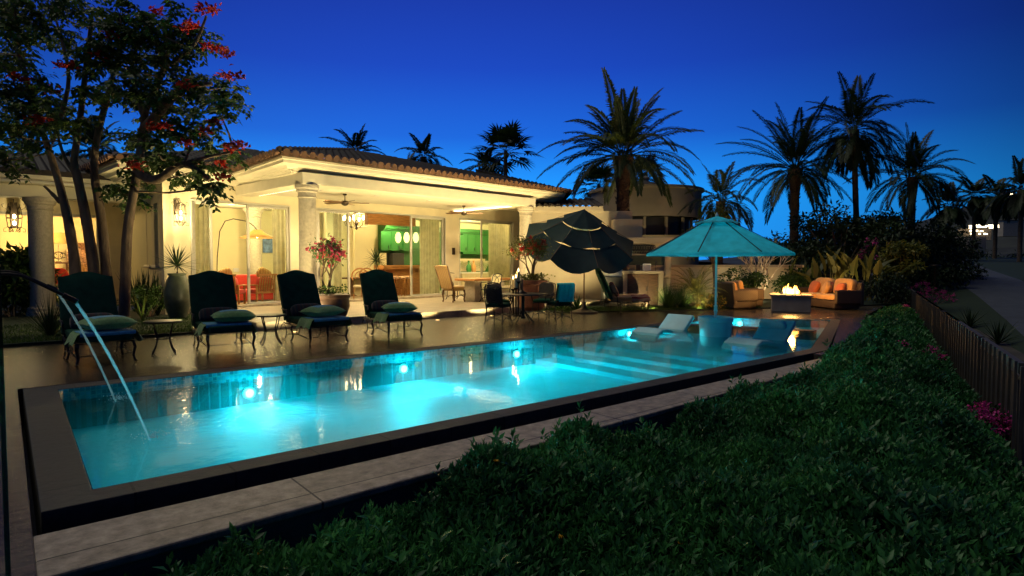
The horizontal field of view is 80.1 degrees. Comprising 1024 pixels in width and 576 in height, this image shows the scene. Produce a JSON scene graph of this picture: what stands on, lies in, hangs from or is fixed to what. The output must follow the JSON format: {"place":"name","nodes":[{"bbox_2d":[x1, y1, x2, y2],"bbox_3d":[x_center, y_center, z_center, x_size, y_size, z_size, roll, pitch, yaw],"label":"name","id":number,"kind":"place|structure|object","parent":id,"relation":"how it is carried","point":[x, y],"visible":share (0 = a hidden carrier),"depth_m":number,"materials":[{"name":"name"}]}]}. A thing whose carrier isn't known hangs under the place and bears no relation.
{"place":"outdoors","nodes":[
{"label":"outdoors","id":0,"kind":"place"},
{"bbox_2d":[5,389,36,575],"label":"deck strip","id":1,"kind":"object","parent":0,"point":[22,552],"visible":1,"depth_m":3.88,"materials":[{"name":"stone"}]},
{"bbox_2d":[1,270,126,401],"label":"water spout","id":2,"kind":"object","parent":1,"relation":"on","point":[84,335],"visible":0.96,"depth_m":6.47,"materials":[{"name":"blue liquid"}]},
{"bbox_2d":[1,272,170,443],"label":"water spout","id":3,"kind":"object","parent":1,"relation":"on","point":[74,301],"visible":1,"depth_m":4.93,"materials":[{"name":"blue liquid"}]},
{"bbox_2d":[21,425,36,536],"bbox_3d":[-0.381,1.676,8.609,10.260,0.150,5.200,-2,3,-40],"label":"overflow channel","id":4,"kind":"object","parent":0,"point":[33,521],"visible":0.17,"depth_m":5.29,"materials":[{"name":"black metal"}]},
{"bbox_2d":[7,293,60,335],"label":"ornamental grass","id":5,"kind":"object","parent":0,"point":[50,325],"depth_m":11.97,"materials":[{"name":"green plant"}]},
{"bbox_2d":[2,310,207,346],"bbox_3d":[-15.294,1.335,10.828,18.280,0.650,7.880,-2,3,-40],"label":"lawn base","id":6,"kind":"object","parent":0,"point":[11,320],"depth_m":13.53,"materials":[{"name":"plant"}]},
{"bbox_2d":[0,241,30,316],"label":"shrub","id":7,"kind":"object","parent":6,"relation":"on","point":[13,260],"visible":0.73,"depth_m":16.59,"materials":[{"name":"green plant"}]},
{"bbox_2d":[0,0,152,275],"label":"flame tree","id":8,"kind":"object","parent":6,"relation":"on","point":[35,112],"visible":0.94,"depth_m":11.83,"materials":[{"name":"brown plant"}]},
{"bbox_2d":[3,316,195,343],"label":"lawn grass","id":9,"kind":"structure","parent":6,"relation":"on","point":[41,337],"depth_m":12.80,"materials":[{"name":"plant"}]},
{"bbox_2d":[131,283,165,316],"bbox_3d":[-9.819,0.324,16.495,1.465,0.944,1.398,-2,3,-40],"label":"shrub","id":10,"kind":"object","parent":6,"relation":"on","point":[140,295],"visible":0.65,"depth_m":16.42,"materials":[{"name":"green plant"}]},
{"bbox_2d":[73,0,254,327],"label":"flame tree","id":11,"kind":"object","parent":6,"relation":"on","point":[158,103],"visible":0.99,"depth_m":11.83,"materials":[{"name":"green plant"}]},
{"bbox_2d":[163,273,189,318],"bbox_3d":[-8.754,0.207,15.935,0.660,1.190,0.656,-2,3,-40],"label":"tall urn","id":12,"kind":"object","parent":6,"relation":"on","point":[176,295],"visible":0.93,"depth_m":15.71,"materials":[{"name":"grey ceramic"}]},
{"bbox_2d":[0,146,572,315],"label":"villa","id":13,"kind":"object","parent":6,"relation":"on","point":[299,185],"visible":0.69,"depth_m":19.25,"materials":[{"name":"beige paint"}]},
{"bbox_2d":[1,199,25,231],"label":"wall lantern","id":14,"kind":"object","parent":13,"relation":"attached to","point":[14,218],"depth_m":19.56,"materials":[{"name":"glass"}]},
{"bbox_2d":[195,204,209,273],"bbox_3d":[-9.285,-0.980,18.277,0.108,3.030,0.477,2,3,44],"label":"curtain","id":15,"kind":"object","parent":13,"relation":"hanging from","point":[202,236],"visible":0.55,"depth_m":18.25,"materials":[{"name":"fabric"}]},
{"bbox_2d":[192,201,212,274],"bbox_3d":[-9.068,-0.977,17.852,0.060,3.100,0.555,2,3,44],"label":"sliding door","id":16,"kind":"structure","parent":13,"relation":"in","point":[193,202],"depth_m":17.71,"materials":[{"name":"white metal"}]},
{"bbox_2d":[235,274,272,300],"bbox_3d":[-9.221,-0.024,21.098,0.950,0.870,1.976,2,3,44],"label":"red sofa","id":17,"kind":"object","parent":13,"relation":"on","point":[242,279],"visible":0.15,"depth_m":21.23,"materials":[{"name":"fabric"}]},
{"bbox_2d":[242,274,277,303],"bbox_3d":[-8.184,0.025,19.790,0.820,0.980,0.750,1,3,29],"label":"wood armchair","id":18,"kind":"object","parent":13,"relation":"on","point":[265,284],"visible":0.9,"depth_m":19.60,"materials":[{"name":"brown wood"}]},
{"bbox_2d":[246,205,288,303],"bbox_3d":[-7.686,-1.034,19.235,0.105,3.100,1.342,2,3,44],"label":"sliding door","id":19,"kind":"structure","parent":13,"relation":"in","point":[247,206],"depth_m":18.85,"materials":[{"name":"white glass"}]},
{"bbox_2d":[272,209,285,300],"bbox_3d":[-7.645,-1.050,19.989,0.108,3.030,0.435,2,3,44],"label":"curtain","id":20,"kind":"object","parent":13,"relation":"hanging from","point":[278,234],"visible":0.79,"depth_m":19.96,"materials":[{"name":"fabric"}]},
{"bbox_2d":[319,212,341,292],"bbox_3d":[-6.349,-1.105,21.345,0.113,3.030,0.898,2,3,44],"label":"curtain","id":21,"kind":"object","parent":13,"relation":"hanging from","point":[337,236],"visible":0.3,"depth_m":21.51,"materials":[{"name":"fabric"}]},
{"bbox_2d":[317,209,349,298],"bbox_3d":[-6.102,-1.101,20.888,0.105,3.100,1.218,2,3,44],"label":"sliding door","id":22,"kind":"structure","parent":13,"relation":"in","point":[329,211],"depth_m":21.24,"materials":[{"name":"white glass"}]},
{"bbox_2d":[374,265,419,294],"bbox_3d":[-4.574,-0.339,25.553,0.700,1.237,2.409,2,3,44],"label":"breakfast bar","id":23,"kind":"object","parent":13,"relation":"on","point":[399,270],"visible":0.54,"depth_m":25.50,"materials":[{"name":"brown wood"}]},
{"bbox_2d":[410,216,443,295],"bbox_3d":[-3.301,-1.219,23.791,0.105,3.100,1.620,2,3,44],"label":"sliding door","id":24,"kind":"structure","parent":13,"relation":"in","point":[442,238],"depth_m":23.48,"materials":[{"name":"white glass"}]},
{"bbox_2d":[420,219,439,293],"bbox_3d":[-3.314,-1.234,24.519,0.111,3.030,0.981,2,3,44],"label":"curtain","id":25,"kind":"object","parent":13,"relation":"hanging from","point":[429,248],"visible":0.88,"depth_m":24.49,"materials":[{"name":"fabric"}]},
{"bbox_2d":[378,225,488,289],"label":"kitchen cabinets","id":26,"kind":"object","parent":13,"relation":"on","point":[396,253],"visible":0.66,"depth_m":28.11,"materials":[{"name":"green paint"}]},
{"bbox_2d":[489,224,508,289],"bbox_3d":[-0.569,-1.351,27.392,0.109,3.030,1.326,2,3,44],"label":"curtain","id":27,"kind":"object","parent":13,"relation":"hanging from","point":[498,245],"visible":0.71,"depth_m":27.38,"materials":[{"name":"fabric"}]},
{"bbox_2d":[238,295,600,329],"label":"terrace","id":28,"kind":"structure","parent":0,"point":[433,307],"depth_m":17.89,"materials":[{"name":"stone"}]},
{"bbox_2d":[319,293,350,315],"bbox_3d":[-4.432,0.434,14.642,1.080,0.600,1.074,-2,3,-40],"label":"plant pot","id":29,"kind":"object","parent":28,"relation":"on","point":[341,300],"visible":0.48,"depth_m":14.28,"materials":[{"name":"ceramic"}]},
{"bbox_2d":[305,234,352,293],"bbox_3d":[-4.461,-0.543,14.619,1.367,1.560,1.392,1,2,20],"label":"flowering plant","id":30,"kind":"object","parent":29,"relation":"in","point":[332,253],"visible":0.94,"depth_m":14.58,"materials":[{"name":"pink plant"}]},
{"bbox_2d":[433,265,465,302],"bbox_3d":[-2.100,-0.149,20.623,0.696,1.260,0.939,2,3,44],"label":"host chair","id":31,"kind":"object","parent":28,"relation":"on","point":[444,276],"visible":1,"depth_m":20.44,"materials":[{"name":"beige wood"}]},
{"bbox_2d":[455,277,509,301],"bbox_3d":[-0.971,0.046,21.729,1.000,0.800,2.000,2,3,44],"label":"stone table","id":32,"kind":"object","parent":28,"relation":"on","point":[472,288],"visible":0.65,"depth_m":21.14,"materials":[{"name":"brown stone"}]},
{"bbox_2d":[84,384,771,575],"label":"ledge base","id":33,"kind":"object","parent":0,"point":[293,531],"depth_m":3.78,"materials":[{"name":"stone"}]},
{"bbox_2d":[33,358,821,575],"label":"stone ledge","id":34,"kind":"object","parent":33,"relation":"on","point":[86,549],"visible":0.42,"depth_m":3.87,"materials":[{"name":"stone"}]},
{"bbox_2d":[23,317,840,535],"bbox_3d":[2.189,1.357,10.908,16.986,0.600,4.740,-2,3,-40],"label":"pool coping","id":35,"kind":"object","parent":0,"point":[65,495],"visible":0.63,"depth_m":6.04,"materials":[{"name":"stone"}]},
{"bbox_2d":[58,318,828,488],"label":"waterline tiles","id":36,"kind":"object","parent":35,"relation":"attached to","point":[134,387],"visible":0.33,"depth_m":9.08,"materials":[{"name":"tile"}]},
{"bbox_2d":[65,333,817,488],"bbox_3d":[2.344,1.373,10.999,17.000,0.560,4.600,-2,3,-40],"label":"pool basin","id":37,"kind":"object","parent":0,"point":[114,454],"visible":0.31,"depth_m":8.39,"materials":[{"name":"liquid"}]},
{"bbox_2d":[629,314,693,341],"bbox_3d":[3.402,0.900,13.764,1.575,0.522,0.680,-2,3,-43],"label":"pool chaise","id":38,"kind":"object","parent":37,"relation":"on","point":[677,321],"visible":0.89,"depth_m":13.77,"materials":[{"name":"grey plastic"}]},
{"bbox_2d":[698,315,733,346],"bbox_3d":[4.250,0.900,12.725,0.710,0.605,0.710,-2,3,-40],"label":"parasol tub","id":39,"kind":"object","parent":37,"relation":"on","point":[712,327],"visible":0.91,"depth_m":12.46,"materials":[{"name":"plastic"}]},
{"bbox_2d":[646,213,794,317],"bbox_3d":[4.250,-0.346,12.674,2.838,2.460,2.838,-2,3,-40],"label":"pool parasol","id":40,"kind":"object","parent":39,"relation":"in","point":[716,236],"visible":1,"depth_m":11.94,"materials":[{"name":"fabric"}]},
{"bbox_2d":[721,319,795,355],"bbox_3d":[4.809,0.948,11.844,1.576,0.581,0.680,-2,3,-39],"label":"pool chaise","id":41,"kind":"object","parent":37,"relation":"on","point":[762,343],"visible":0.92,"depth_m":11.66,"materials":[{"name":"grey plastic"}]},
{"bbox_2d":[3,305,884,425],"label":"pool deck","id":42,"kind":"structure","parent":0,"point":[32,366],"depth_m":11.38,"materials":[{"name":"stone"}]},
{"bbox_2d":[57,271,136,367],"bbox_3d":[-6.511,0.430,9.517,0.823,1.363,1.644,-2,3,-44],"label":"sun lounger","id":43,"kind":"object","parent":42,"relation":"on","point":[92,292],"visible":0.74,"depth_m":9.81,"materials":[{"name":"fabric"}]},
{"bbox_2d":[64,328,142,346],"bbox_3d":[-6.114,0.735,9.138,0.943,0.213,0.539,-2,3,-45],"label":"beach towel","id":44,"kind":"object","parent":43,"relation":"on","point":[72,336],"visible":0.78,"depth_m":9.00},
{"bbox_2d":[75,315,138,329],"bbox_3d":[-6.120,0.524,9.200,0.529,0.216,0.691,2,3,38],"label":"towel pillow","id":45,"kind":"object","parent":44,"relation":"on","point":[109,322],"visible":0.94,"depth_m":9.05,"materials":[{"name":"fabric"}]},
{"bbox_2d":[188,270,255,354],"bbox_3d":[-5.151,0.379,10.755,0.824,1.363,1.644,-2,3,-37],"label":"sun lounger","id":46,"kind":"object","parent":42,"relation":"on","point":[210,289],"visible":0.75,"depth_m":11.05,"materials":[{"name":"fabric"}]},
{"bbox_2d":[194,321,257,336],"bbox_3d":[-4.856,0.686,10.355,0.943,0.213,0.539,-2,3,-35],"label":"beach towel","id":47,"kind":"object","parent":46,"relation":"on","point":[207,325],"visible":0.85,"depth_m":10.21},
{"bbox_2d":[211,309,256,322],"bbox_3d":[-4.755,0.476,10.392,0.691,0.216,0.529,-1,3,-31],"label":"towel pillow","id":48,"kind":"object","parent":47,"relation":"on","point":[233,315],"visible":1,"depth_m":10.22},
{"bbox_2d":[277,270,348,345],"bbox_3d":[-3.888,0.337,11.807,0.823,1.363,1.644,-2,3,-41],"label":"sun lounger","id":49,"kind":"object","parent":42,"relation":"on","point":[297,286],"visible":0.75,"depth_m":12.06,"materials":[{"name":"fabric"}]},
{"bbox_2d":[295,315,352,329],"bbox_3d":[-3.497,0.643,11.408,0.943,0.213,0.539,-2,3,-44],"label":"beach towel","id":50,"kind":"object","parent":49,"relation":"on","point":[304,322],"visible":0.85,"depth_m":11.24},
{"bbox_2d":[300,305,345,316],"bbox_3d":[-3.566,0.432,11.478,0.529,0.216,0.691,1,3,32],"label":"towel pillow","id":51,"kind":"object","parent":50,"relation":"on","point":[322,310],"visible":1,"depth_m":11.29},
{"bbox_2d":[359,269,422,338],"bbox_3d":[-2.578,0.293,12.868,0.824,1.363,1.644,-2,3,-35],"label":"sun lounger","id":52,"kind":"object","parent":42,"relation":"on","point":[377,285],"visible":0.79,"depth_m":13.17,"materials":[{"name":"fabric"}]},
{"bbox_2d":[483,284,512,325],"bbox_3d":[-0.343,0.398,14.852,0.588,0.992,0.670,1,3,24],"label":"iron chair","id":53,"kind":"object","parent":42,"relation":"on","point":[494,296],"visible":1,"depth_m":14.65,"materials":[{"name":"metal"}]},
{"bbox_2d":[517,280,546,310],"bbox_3d":[0.542,0.204,17.237,0.920,0.850,0.915,-2,3,-40],"label":"plant pot","id":54,"kind":"object","parent":42,"relation":"on","point":[530,286],"visible":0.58,"depth_m":16.86,"materials":[{"name":"ceramic"}]},
{"bbox_2d":[502,229,554,280],"bbox_3d":[0.544,-0.881,17.210,1.225,1.568,1.572,-2,3,-40],"label":"flowering plant","id":55,"kind":"object","parent":54,"relation":"in","point":[532,246],"visible":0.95,"depth_m":17.10,"materials":[{"name":"green plant"}]},
{"bbox_2d":[531,282,555,318],"bbox_3d":[0.869,0.330,16.518,0.588,0.992,0.670,1,3,22],"label":"iron chair","id":56,"kind":"object","parent":42,"relation":"on","point":[546,287],"visible":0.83,"depth_m":16.63,"materials":[{"name":"metal"}]},
{"bbox_2d":[544,285,573,322],"bbox_3d":[1.210,0.370,15.515,0.588,0.992,0.670,-1,3,-25],"label":"iron chair","id":57,"kind":"object","parent":42,"relation":"on","point":[555,303],"visible":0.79,"depth_m":15.37,"materials":[{"name":"metal"}]},
{"bbox_2d":[556,283,574,301],"bbox_3d":[1.335,0.105,15.235,0.464,0.470,0.184,-1,3,-25],"label":"bath towel","id":58,"kind":"object","parent":57,"relation":"on","point":[565,292],"visible":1,"depth_m":15.16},
{"bbox_2d":[522,209,633,313],"bbox_3d":[2.043,-0.815,18.656,3.339,3.110,3.237,-2,3,-40],"label":"tilted parasol","id":59,"kind":"object","parent":42,"relation":"on","point":[578,256],"visible":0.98,"depth_m":17.79,"materials":[{"name":"fabric"}]},
{"bbox_2d":[595,268,649,312],"bbox_3d":[3.387,0.053,18.771,1.644,1.363,0.824,0,2,3],"label":"sun lounger","id":60,"kind":"object","parent":42,"relation":"on","point":[605,287],"visible":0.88,"depth_m":18.43,"materials":[{"name":"brown metal"}]},
{"bbox_2d":[770,293,812,312],"bbox_3d":[8.772,0.445,19.188,1.200,0.548,1.200,1,3,22],"label":"fire pit","id":61,"kind":"object","parent":42,"relation":"on","point":[789,302],"visible":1,"depth_m":18.70,"materials":[{"name":"concrete"}]},
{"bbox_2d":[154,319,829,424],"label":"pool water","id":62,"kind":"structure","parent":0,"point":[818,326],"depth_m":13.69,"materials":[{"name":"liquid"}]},
{"bbox_2d":[0,0,1023,259],"label":"sky","id":63,"kind":"structure","parent":0,"point":[448,70],"materials":[{"name":"blue"}]},
{"bbox_2d":[2,264,1023,466],"bbox_3d":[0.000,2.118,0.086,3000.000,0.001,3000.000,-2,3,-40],"label":"ground","id":64,"kind":"structure","parent":0,"point":[1013,351],"depth_m":15.14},
{"bbox_2d":[0,262,10,575],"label":"glass panel","id":65,"kind":"object","parent":64,"relation":"on","point":[5,562],"visible":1,"depth_m":1.62,"materials":[{"name":"glass"}]},
{"bbox_2d":[49,115,126,159],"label":"palm tree","id":66,"kind":"object","parent":64,"relation":"on","point":[89,133],"visible":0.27,"depth_m":33.31,"materials":[{"name":"green plant"}]},
{"bbox_2d":[319,123,384,154],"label":"palm tree","id":67,"kind":"object","parent":64,"relation":"on","point":[359,138],"visible":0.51,"depth_m":51.09,"materials":[{"name":"green plant"}]},
{"bbox_2d":[396,133,452,165],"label":"palm tree","id":68,"kind":"object","parent":64,"relation":"on","point":[424,147],"visible":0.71,"depth_m":54.03,"materials":[{"name":"green plant"}]},
{"bbox_2d":[459,149,503,174],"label":"palm tree","id":69,"kind":"object","parent":64,"relation":"on","point":[479,154],"visible":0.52,"depth_m":51.28,"materials":[{"name":"green plant"}]},
{"bbox_2d":[470,119,541,175],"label":"fan palm","id":70,"kind":"object","parent":64,"relation":"on","point":[509,135],"visible":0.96,"depth_m":46.97,"materials":[{"name":"green plant"}]},
{"bbox_2d":[123,303,1023,575],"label":"hedge leaves","id":71,"kind":"object","parent":64,"relation":"on","point":[913,394],"visible":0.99,"depth_m":3.66,"materials":[{"name":"green plant"}]},
{"bbox_2d":[573,161,614,198],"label":"fan palm","id":72,"kind":"object","parent":64,"relation":"on","point":[598,173],"visible":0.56,"depth_m":46.96,"materials":[{"name":"green plant"}]},
{"bbox_2d":[589,176,703,264],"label":"domed building","id":73,"kind":"structure","parent":64,"relation":"on","point":[656,213],"depth_m":28.61,"materials":[{"name":"paint"}]},
{"bbox_2d":[347,370,1017,575],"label":"hedge mound","id":74,"kind":"object","parent":64,"relation":"on","point":[882,527],"depth_m":3.55,"materials":[{"name":"plant"}]},
{"bbox_2d":[967,400,1011,443],"bbox_3d":[4.990,1.498,6.690,0.929,0.600,0.967,-2,3,-40],"label":"bougainvillea","id":75,"kind":"object","parent":74,"relation":"on","point":[1000,425],"visible":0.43,"depth_m":6.29,"materials":[{"name":"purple plant"}]},
{"bbox_2d":[717,96,868,264],"bbox_3d":[15.707,-4.811,34.172,8.372,11.032,7.478,-2,3,-40],"label":"palm tree","id":76,"kind":"object","parent":64,"relation":"on","point":[795,176],"visible":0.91,"depth_m":32.99,"materials":[{"name":"green plant"}]},
{"bbox_2d":[774,200,916,299],"bbox_3d":[16.122,-1.696,30.339,6.355,5.202,6.434,0,2,11],"label":"broadleaf tree","id":77,"kind":"object","parent":64,"relation":"on","point":[844,228],"visible":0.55,"depth_m":29.35,"materials":[{"name":"green plant"}]},
{"bbox_2d":[787,70,934,279],"bbox_3d":[18.407,-5.378,32.450,6.092,12.363,6.248,-2,3,-40],"label":"palm tree","id":78,"kind":"object","parent":64,"relation":"on","point":[858,146],"visible":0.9,"depth_m":31.89,"materials":[{"name":"green plant"}]},
{"bbox_2d":[827,206,978,294],"bbox_3d":[21.749,-1.863,33.815,7.944,5.222,7.396,-2,3,-40],"label":"broadleaf tree","id":79,"kind":"object","parent":64,"relation":"on","point":[933,244],"visible":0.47,"depth_m":32.39,"materials":[{"name":"green plant"}]},
{"bbox_2d":[843,122,975,283],"bbox_3d":[23.364,-4.557,35.939,5.956,10.380,6.971,-2,3,-40],"label":"palm tree","id":80,"kind":"object","parent":64,"relation":"on","point":[909,184],"visible":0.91,"depth_m":35.30,"materials":[{"name":"green plant"}]},
{"bbox_2d":[872,225,988,284],"bbox_3d":[26.237,-1.731,38.522,6.475,4.574,5.678,0,2,-3],"label":"broadleaf tree","id":81,"kind":"object","parent":64,"relation":"on","point":[975,243],"visible":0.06,"depth_m":37.07,"materials":[{"name":"green plant"}]},
{"bbox_2d":[920,180,974,253],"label":"palm tree","id":82,"kind":"object","parent":64,"relation":"on","point":[957,214],"visible":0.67,"depth_m":54.28,"materials":[{"name":"green plant"}]},
{"bbox_2d":[907,287,1023,472],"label":"picket fence","id":83,"kind":"object","parent":64,"relation":"on","point":[989,370],"visible":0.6,"depth_m":7.83,"materials":[{"name":"wood"}]},
{"bbox_2d":[950,176,1001,255],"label":"palm tree","id":84,"kind":"object","parent":64,"relation":"on","point":[973,205],"visible":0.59,"depth_m":59.28,"materials":[{"name":"green plant"}]},
{"bbox_2d":[969,174,1018,258],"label":"palm tree","id":85,"kind":"object","parent":64,"relation":"on","point":[995,216],"visible":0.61,"depth_m":57.73,"materials":[{"name":"green plant"}]},
{"bbox_2d":[981,155,1023,261],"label":"palm tree","id":86,"kind":"object","parent":64,"relation":"on","point":[1016,205],"visible":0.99,"depth_m":51.79,"materials":[{"name":"green plant"}]},
{"bbox_2d":[534,298,909,312],"bbox_3d":[8.074,0.835,23.470,13.902,0.620,11.292,0,2,5],"label":"side lawn base","id":87,"kind":"object","parent":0,"point":[766,303],"visible":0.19,"depth_m":20.36,"materials":[{"name":"plant"}]},
{"bbox_2d":[532,198,642,299],"bbox_3d":[2.554,-1.579,24.225,4.276,4.183,4.700,0,2,0],"label":"garden annex","id":88,"kind":"object","parent":87,"relation":"on","point":[624,223],"visible":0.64,"depth_m":22.54,"materials":[{"name":"beige paint"}]},
{"bbox_2d":[536,67,703,210],"bbox_3d":[4.769,-3.954,26.066,6.490,9.980,7.068,2,3,37],"label":"palm tree","id":89,"kind":"object","parent":87,"relation":"on","point":[623,125],"visible":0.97,"depth_m":25.25,"materials":[{"name":"green plant"}]},
{"bbox_2d":[601,238,673,306],"bbox_3d":[4.372,-0.560,21.192,2.518,2.393,1.240,0,2,0],"label":"outdoor kitchen","id":90,"kind":"object","parent":87,"relation":"on","point":[631,280],"visible":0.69,"depth_m":20.71,"materials":[{"name":"beige concrete"}]},
{"bbox_2d":[543,304,759,311],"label":"side grass","id":91,"kind":"structure","parent":87,"relation":"on","point":[658,307],"depth_m":19.41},
{"bbox_2d":[661,263,727,308],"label":"sago palm","id":92,"kind":"object","parent":87,"relation":"on","point":[696,286],"visible":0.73,"depth_m":20.33,"materials":[{"name":"green plant"}]},
{"bbox_2d":[679,204,737,295],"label":"broadleaf tree","id":93,"kind":"object","parent":87,"relation":"on","point":[720,214],"visible":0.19,"depth_m":24.50,"materials":[{"name":"green plant"}]},
{"bbox_2d":[678,161,765,264],"bbox_3d":[9.270,-2.326,26.977,3.632,6.652,3.501,-2,3,-40],"label":"palm tree","id":94,"kind":"object","parent":87,"relation":"on","point":[718,188],"visible":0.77,"depth_m":26.55,"materials":[{"name":"green plant"}]},
{"bbox_2d":[671,265,803,298],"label":"garden wall","id":95,"kind":"structure","parent":87,"relation":"on","point":[694,269],"depth_m":25.22,"materials":[{"name":"beige paint"}]},
{"bbox_2d":[717,281,757,308],"bbox_3d":[7.395,0.208,20.073,0.960,0.870,0.950,0,2,-12],"label":"wicker armchair","id":96,"kind":"object","parent":87,"relation":"on","point":[737,298],"visible":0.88,"depth_m":19.67,"materials":[{"name":"wicker"}]},
{"bbox_2d":[717,265,774,287],"bbox_3d":[8.604,-0.141,22.712,1.897,1.428,2.088,-2,3,-40],"label":"shrub","id":97,"kind":"object","parent":87,"relation":"on","point":[752,278],"visible":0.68,"depth_m":22.27,"materials":[{"name":"green plant"}]},
{"bbox_2d":[738,238,795,289],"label":"bare tree","id":98,"kind":"object","parent":87,"relation":"on","point":[752,259],"visible":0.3,"depth_m":23.55,"materials":[{"name":"brown plant"}]},
{"bbox_2d":[771,272,807,292],"bbox_3d":[10.934,-0.061,23.912,1.189,1.168,1.947,2,3,36],"label":"shrub","id":99,"kind":"object","parent":87,"relation":"on","point":[792,280],"visible":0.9,"depth_m":23.60,"materials":[{"name":"green plant"}]},
{"bbox_2d":[797,277,863,308],"bbox_3d":[10.682,0.142,20.606,0.940,0.960,2.540,0,2,-4],"label":"wicker sofa","id":100,"kind":"object","parent":87,"relation":"on","point":[851,296],"visible":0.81,"depth_m":19.55,"materials":[{"name":"fabric"}]},
{"bbox_2d":[789,245,919,300],"bbox_3d":[13.265,-0.606,24.196,4.657,2.268,1.925,0,2,4],"label":"bird of paradise","id":101,"kind":"object","parent":87,"relation":"on","point":[847,263],"visible":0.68,"depth_m":23.92,"materials":[{"name":"green plant"}]},
{"bbox_2d":[857,235,887,297],"bbox_3d":[15.860,-0.960,26.438,1.560,2.785,2.007,0,2,8],"label":"shrub","id":102,"kind":"object","parent":87,"relation":"on","point":[863,252],"visible":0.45,"depth_m":26.50,"materials":[{"name":"green plant"}]},
{"bbox_2d":[863,269,910,305],"bbox_3d":[13.879,0.099,22.390,2.116,1.617,1.654,-1,2,-13],"label":"shrub","id":103,"kind":"object","parent":87,"relation":"on","point":[889,295],"visible":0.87,"depth_m":22.19,"materials":[{"name":"green plant"}]},
{"bbox_2d":[699,193,1023,264],"bbox_3d":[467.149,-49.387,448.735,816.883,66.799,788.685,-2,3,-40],"label":"hill","id":104,"kind":"structure","parent":0,"point":[1006,246],"depth_m":357.31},
{"bbox_2d":[944,225,998,256],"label":"hotel","id":105,"kind":"structure","parent":104,"relation":"on","point":[984,235],"depth_m":235.79,"materials":[{"name":"paint"}]},
{"bbox_2d":[998,220,1023,236],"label":"hillside house","id":106,"kind":"structure","parent":104,"relation":"on","point":[1009,229],"depth_m":300.15,"materials":[{"name":"beige paint"}]},
{"bbox_2d":[872,256,1023,353],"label":"verge ground","id":107,"kind":"structure","parent":0,"point":[1010,267],"depth_m":25.64,"materials":[{"name":"plant"}]},
{"bbox_2d":[876,239,931,301],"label":"umbrella tree","id":108,"kind":"object","parent":107,"relation":"on","point":[906,254],"visible":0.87,"depth_m":24.20,"materials":[{"name":"green plant"}]},
{"bbox_2d":[956,261,1023,335],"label":"path","id":109,"kind":"structure","parent":0,"point":[1002,295],"depth_m":28.10,"materials":[{"name":"concrete"}]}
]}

